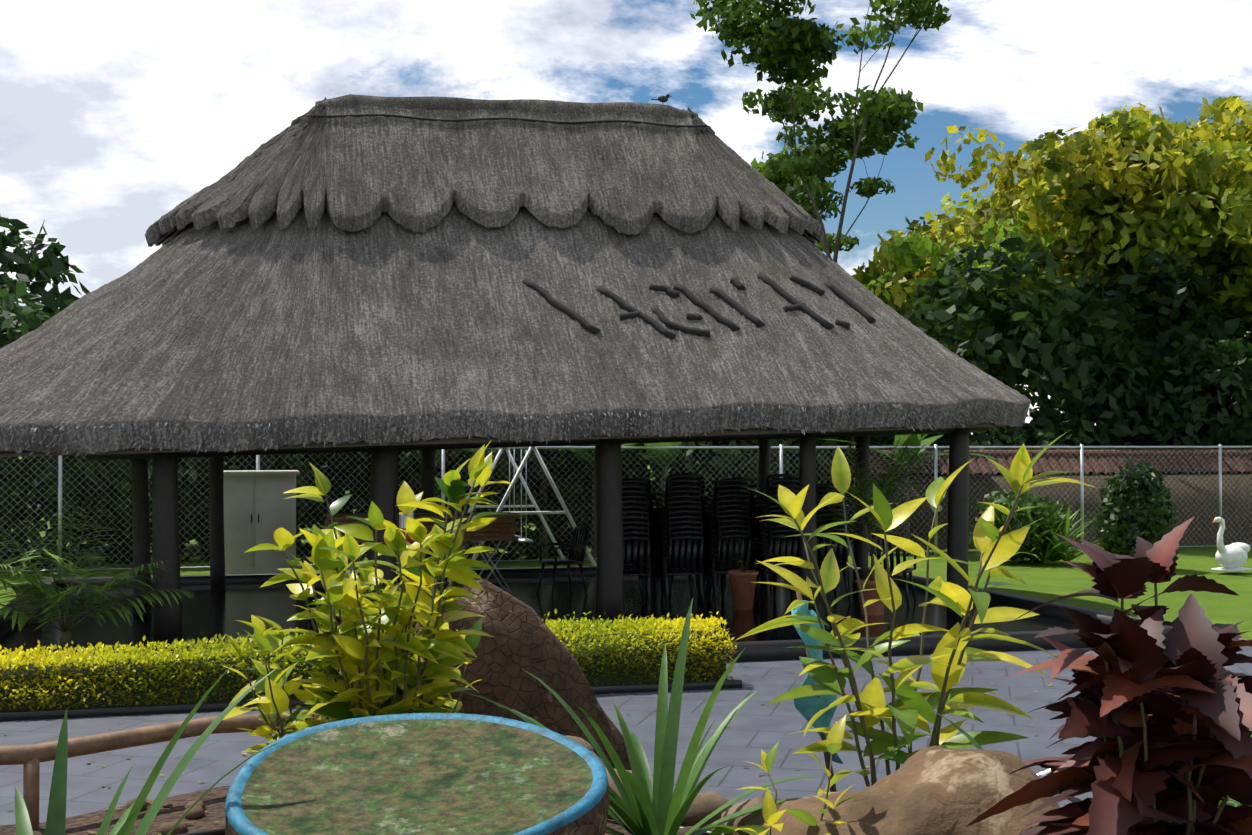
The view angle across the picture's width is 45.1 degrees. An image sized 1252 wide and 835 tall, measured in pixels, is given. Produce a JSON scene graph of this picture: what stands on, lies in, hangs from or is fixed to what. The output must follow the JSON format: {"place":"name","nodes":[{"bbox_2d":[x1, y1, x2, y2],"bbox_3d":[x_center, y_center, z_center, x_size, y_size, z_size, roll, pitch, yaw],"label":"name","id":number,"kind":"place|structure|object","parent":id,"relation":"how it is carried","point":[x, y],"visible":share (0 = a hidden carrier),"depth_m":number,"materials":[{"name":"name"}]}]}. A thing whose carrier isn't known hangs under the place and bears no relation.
{"place":"outdoors","nodes":[
{"label":"outdoors","id":0,"kind":"place"},
{"bbox_2d":[0,786,716,834],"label":"terrace bed soil","id":1,"kind":"structure","parent":0,"point":[84,824],"depth_m":4.79,"materials":[{"name":"brown soil"}]},
{"bbox_2d":[0,712,319,829],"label":"wooden railing","id":2,"kind":"object","parent":1,"relation":"on","point":[31,758],"visible":0.48,"depth_m":4.83,"materials":[{"name":"brown wood"}]},
{"bbox_2d":[15,798,699,834],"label":"bed pebbles","id":3,"kind":"object","parent":1,"relation":"on","point":[196,811],"visible":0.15,"depth_m":4.78,"materials":[{"name":"brown stone"}]},
{"bbox_2d":[225,783,609,834],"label":"bird bath","id":4,"kind":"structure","parent":1,"relation":"on","point":[593,821],"depth_m":3.28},
{"bbox_2d":[241,719,592,834],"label":"round tabletop","id":5,"kind":"object","parent":4,"relation":"on","point":[433,777],"visible":1,"depth_m":3.44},
{"bbox_2d":[226,713,608,834],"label":"table rim","id":6,"kind":"object","parent":4,"relation":"on","point":[240,822],"visible":1,"depth_m":3.48,"materials":[{"name":"blue ceramic"}]},
{"bbox_2d":[177,815,725,834],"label":"ground","id":7,"kind":"structure","parent":1,"relation":"on","point":[219,831],"depth_m":4.53,"materials":[{"name":"brown soil"}]},
{"bbox_2d":[415,579,630,769],"bbox_3d":[-0.413,1.165,5.915,1.013,1.063,0.257,0,-1,-1],"label":"boulder","id":8,"kind":"object","parent":1,"relation":"on","point":[525,638],"visible":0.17,"depth_m":5.81,"materials":[{"name":"brown stone"}]},
{"bbox_2d":[15,598,1251,834],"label":"strap leaf plants","id":9,"kind":"object","parent":1,"relation":"on","point":[653,804],"visible":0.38,"depth_m":4.30,"materials":[{"name":"green plant"}]},
{"bbox_2d":[240,480,1230,834],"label":"plant stems","id":10,"kind":"object","parent":1,"relation":"in","point":[944,696],"visible":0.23,"depth_m":4.42,"materials":[{"name":"brown plant"}]},
{"bbox_2d":[223,432,1098,834],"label":"yellow shrub leaves","id":11,"kind":"object","parent":10,"relation":"attached to","point":[909,712],"visible":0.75,"depth_m":4.45,"materials":[{"name":"plant"}]},
{"bbox_2d":[964,517,1251,834],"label":"red-leaved plant","id":12,"kind":"object","parent":10,"relation":"attached to","point":[1179,677],"visible":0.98,"depth_m":3.00,"materials":[{"name":"brown plant"}]},
{"bbox_2d":[796,591,836,791],"bbox_3d":[0.638,0.939,5.013,0.148,0.784,0.071,0,-1,-1],"label":"bed stake","id":13,"kind":"object","parent":1,"relation":"in","point":[827,756],"visible":0.25,"depth_m":4.99,"materials":[{"name":"brown wood"}]},
{"bbox_2d":[791,600,842,763],"bbox_3d":[0.629,0.879,5.026,0.160,0.531,0.130,0,-1,-12],"label":"statue","id":14,"kind":"object","parent":13,"relation":"on","point":[808,708],"visible":0.44,"depth_m":5.00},
{"bbox_2d":[750,746,1059,834],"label":"bed boulders","id":15,"kind":"object","parent":1,"relation":"on","point":[935,790],"visible":0.83,"depth_m":3.62,"materials":[{"name":"brown stone"}]},
{"bbox_2d":[565,729,1251,834],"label":"terrace edging stones","id":16,"kind":"object","parent":1,"relation":"on","point":[704,805],"visible":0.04,"depth_m":4.68,"materials":[{"name":"brown stone"}]},
{"bbox_2d":[325,512,520,542],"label":"trestle table tops","id":17,"kind":"object","parent":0,"point":[503,527],"visible":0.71,"depth_m":20.28,"materials":[{"name":"brown wood"}]},
{"bbox_2d":[0,646,1251,824],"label":"slate paving","id":18,"kind":"structure","parent":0,"point":[756,725],"depth_m":10.59,"materials":[{"name":"grey stone"}]},
{"bbox_2d":[0,608,736,711],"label":"hedge","id":19,"kind":"object","parent":18,"relation":"on","point":[148,656],"depth_m":11.83,"materials":[{"name":"plant"}]},
{"bbox_2d":[0,680,741,720],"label":"hedge edging","id":20,"kind":"object","parent":18,"relation":"on","point":[169,708],"visible":0.47,"depth_m":11.54,"materials":[{"name":"brown wood"}]},
{"bbox_2d":[7,666,1229,834],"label":"fallen leaves litter","id":21,"kind":"object","parent":18,"relation":"on","point":[148,801],"visible":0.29,"depth_m":9.63,"materials":[{"name":"brown plant"}]},
{"bbox_2d":[0,455,1251,639],"bbox_3d":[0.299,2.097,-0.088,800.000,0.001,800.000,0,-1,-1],"label":"lawn","id":22,"kind":"structure","parent":0,"point":[1048,580],"depth_m":23.66,"materials":[{"name":"green plant"}]},
{"bbox_2d":[224,470,299,573],"bbox_3d":[-5.617,1.611,22.794,1.300,1.610,0.620,0,-1,-15],"label":"electrical cabinet","id":23,"kind":"object","parent":22,"relation":"on","point":[253,493],"visible":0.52,"depth_m":22.57,"materials":[{"name":"grey metal"}]},
{"bbox_2d":[445,446,596,568],"bbox_3d":[-1.744,1.429,24.256,2.670,2.049,2.895,0,-1,-1],"label":"swing frame","id":24,"kind":"object","parent":22,"relation":"on","point":[538,511],"visible":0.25,"depth_m":23.20,"materials":[{"name":"white metal"}]},
{"bbox_2d":[509,447,532,541],"bbox_3d":[-1.744,1.198,24.260,0.557,1.515,1.504,0,-1,-1],"label":"swing","id":25,"kind":"object","parent":24,"relation":"hanging from","point":[521,539],"visible":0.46,"depth_m":23.96,"materials":[{"name":"white metal"}]},
{"bbox_2d":[87,422,987,642],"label":"gazebo poles and beams","id":26,"kind":"object","parent":22,"relation":"on","point":[384,491],"visible":0.38,"depth_m":16.68,"materials":[{"name":"black wood"}]},
{"bbox_2d":[16,584,42,622],"bbox_3d":[-6.794,2.115,17.151,0.300,0.420,0.300,0,-1,-1],"label":"wood stump","id":27,"kind":"object","parent":26,"relation":"on","point":[33,619],"visible":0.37,"depth_m":17.05,"materials":[{"name":"green"}]},
{"bbox_2d":[399,509,412,541],"bbox_3d":[-2.348,1.053,16.092,0.156,0.550,0.152,0,-1,-1],"label":"fire extinguisher body","id":28,"kind":"object","parent":26,"relation":"attached to","point":[409,539],"visible":0.19,"depth_m":16.02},
{"bbox_2d":[399,512,413,527],"bbox_3d":[-2.348,1.093,16.091,0.155,0.170,0.159,0,-1,-1],"label":"fire extinguisher label","id":29,"kind":"object","parent":28,"relation":"attached to","point":[405,518],"visible":0.38,"depth_m":16.02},
{"bbox_2d":[395,483,417,525],"bbox_3d":[-2.343,0.965,16.093,0.231,0.528,0.164,0,-1,-1],"label":"fire extinguisher valve hose","id":30,"kind":"object","parent":26,"relation":"attached to","point":[396,500],"visible":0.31,"depth_m":16.03,"materials":[{"name":"black rubber"}]},
{"bbox_2d":[342,541,511,593],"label":"trestle table legs","id":31,"kind":"object","parent":26,"relation":"on","point":[473,545],"visible":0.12,"depth_m":20.40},
{"bbox_2d":[0,421,1022,456],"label":"gazebo roof underside","id":32,"kind":"object","parent":26,"relation":"on","point":[445,440],"visible":0.02,"depth_m":15.52,"materials":[{"name":"black wood"}]},
{"bbox_2d":[0,201,1030,454],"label":"thatched roof","id":33,"kind":"structure","parent":26,"relation":"on","point":[384,319],"depth_m":16.53,"materials":[{"name":"grey wicker"}]},
{"bbox_2d":[145,120,823,246],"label":"upper thatched roof","id":34,"kind":"structure","parent":33,"relation":"on","point":[412,176],"depth_m":18.29,"materials":[{"name":"grey wicker"}]},
{"bbox_2d":[290,94,714,134],"bbox_3d":[-1.483,-3.815,19.253,5.341,0.602,1.778,0,-1,-1],"label":"roof ridge cap","id":35,"kind":"object","parent":34,"relation":"on","point":[434,107],"visible":0.79,"depth_m":19.07,"materials":[{"name":"grey wicker"}]},
{"bbox_2d":[297,114,707,127],"bbox_3d":[-1.473,-3.744,19.254,5.202,0.201,1.671,0,-1,-1],"label":"ridge rope","id":36,"kind":"object","parent":35,"relation":"attached to","point":[496,118],"visible":0.33,"depth_m":18.98,"materials":[{"name":"grey fabric"}]},
{"bbox_2d":[651,94,671,104],"bbox_3d":[0.465,-4.181,19.787,0.284,0.147,0.079,0,-1,-6],"label":"bird","id":37,"kind":"object","parent":34,"relation":"on","point":[662,99],"visible":1,"depth_m":19.77},
{"bbox_2d":[0,401,1029,455],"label":"gazebo eave straw fringe","id":38,"kind":"object","parent":33,"relation":"attached to","point":[408,439],"visible":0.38,"depth_m":15.52,"materials":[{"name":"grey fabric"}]},
{"bbox_2d":[523,272,875,339],"bbox_3d":[0.940,-1.304,17.512,4.208,0.917,0.871,0,-1,-17],"label":"roof lettering","id":39,"kind":"object","parent":33,"relation":"attached to","point":[633,313],"visible":0.71,"depth_m":17.50,"materials":[{"name":"black wood"}]},
{"bbox_2d":[537,473,916,609],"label":"stacked chairs","id":40,"kind":"object","parent":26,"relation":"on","point":[684,529],"visible":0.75,"depth_m":18.70,"materials":[{"name":"black plastic"}]},
{"bbox_2d":[728,570,758,609],"bbox_3d":[1.434,2.111,18.417,0.380,0.470,0.380,0,-1,-1],"label":"terracotta pot","id":41,"kind":"object","parent":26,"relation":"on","point":[743,589],"visible":1,"depth_m":18.30,"materials":[{"name":"brown ceramic"}]},
{"bbox_2d":[855,579,884,614],"bbox_3d":[2.930,2.138,17.913,0.420,0.400,0.409,0,-1,-1],"label":"plant pot","id":42,"kind":"object","parent":26,"relation":"on","point":[876,607],"visible":0.52,"depth_m":17.78,"materials":[{"name":"ceramic"}]},
{"bbox_2d":[0,573,1078,657],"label":"pavilion floor","id":43,"kind":"structure","parent":22,"relation":"on","point":[207,612],"depth_m":18.09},
{"bbox_2d":[0,563,1172,661],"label":"gazebo slab kerb","id":44,"kind":"structure","parent":22,"relation":"on","point":[774,650],"depth_m":16.40,"materials":[{"name":"grey concrete"}]},
{"bbox_2d":[0,435,1177,647],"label":"plants","id":45,"kind":"object","parent":22,"relation":"on","point":[1042,542],"depth_m":18.50,"materials":[{"name":"green plant"}]},
{"bbox_2d":[10,0,1249,557],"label":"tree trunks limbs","id":46,"kind":"object","parent":22,"relation":"on","point":[542,540],"visible":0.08,"depth_m":35.80,"materials":[{"name":"brown plant"}]},
{"bbox_2d":[0,216,1251,572],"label":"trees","id":47,"kind":"object","parent":46,"relation":"attached to","point":[1180,376],"visible":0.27,"depth_m":31.90,"materials":[{"name":"green plant"}]},
{"bbox_2d":[0,0,1251,420],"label":"tree crown leaves","id":48,"kind":"object","parent":46,"relation":"attached to","point":[1078,202],"visible":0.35,"depth_m":36.34,"materials":[{"name":"green plant"}]},
{"bbox_2d":[13,444,1251,574],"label":"chain-link fence","id":49,"kind":"object","parent":22,"relation":"on","point":[936,447],"visible":0.44,"depth_m":26.90,"materials":[{"name":"metal"}]},
{"bbox_2d":[0,448,1251,570],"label":"chain link","id":50,"kind":"object","parent":49,"relation":"attached to","point":[589,497],"visible":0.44,"depth_m":25.52,"materials":[{"name":"silver metal"}]},
{"bbox_2d":[848,562,1251,646],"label":"lawn curb","id":51,"kind":"structure","parent":22,"relation":"on","point":[1059,603],"depth_m":19.03,"materials":[{"name":"grey concrete"}]},
{"bbox_2d":[854,475,1251,550],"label":"boundary wall","id":52,"kind":"structure","parent":22,"relation":"on","point":[994,485],"depth_m":29.62,"materials":[{"name":"paint"}]},
{"bbox_2d":[850,450,1251,474],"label":"tiled roof","id":53,"kind":"structure","parent":52,"relation":"on","point":[1074,464],"depth_m":29.52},
{"bbox_2d":[1211,517,1251,571],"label":"swan statue","id":54,"kind":"object","parent":22,"relation":"on","point":[1232,557],"visible":0.98,"depth_m":23.80,"materials":[{"name":"white plastic"}]},
{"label":"terrace","id":55,"kind":"structure","parent":22,"relation":"on","visible":0},
{"bbox_2d":[1037,769,1050,777],"bbox_3d":[3.725,1.197,7.331,0.042,0.340,8.351,-1,-1,39],"label":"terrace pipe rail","id":56,"kind":"object","parent":55,"relation":"attached to","point":[1042,774],"depth_m":4.13,"materials":[{"name":"metal"}]},
{"bbox_2d":[0,0,1251,434],"label":"sky","id":57,"kind":"structure","parent":0,"point":[114,114],"materials":[{"name":"white"}]}
]}

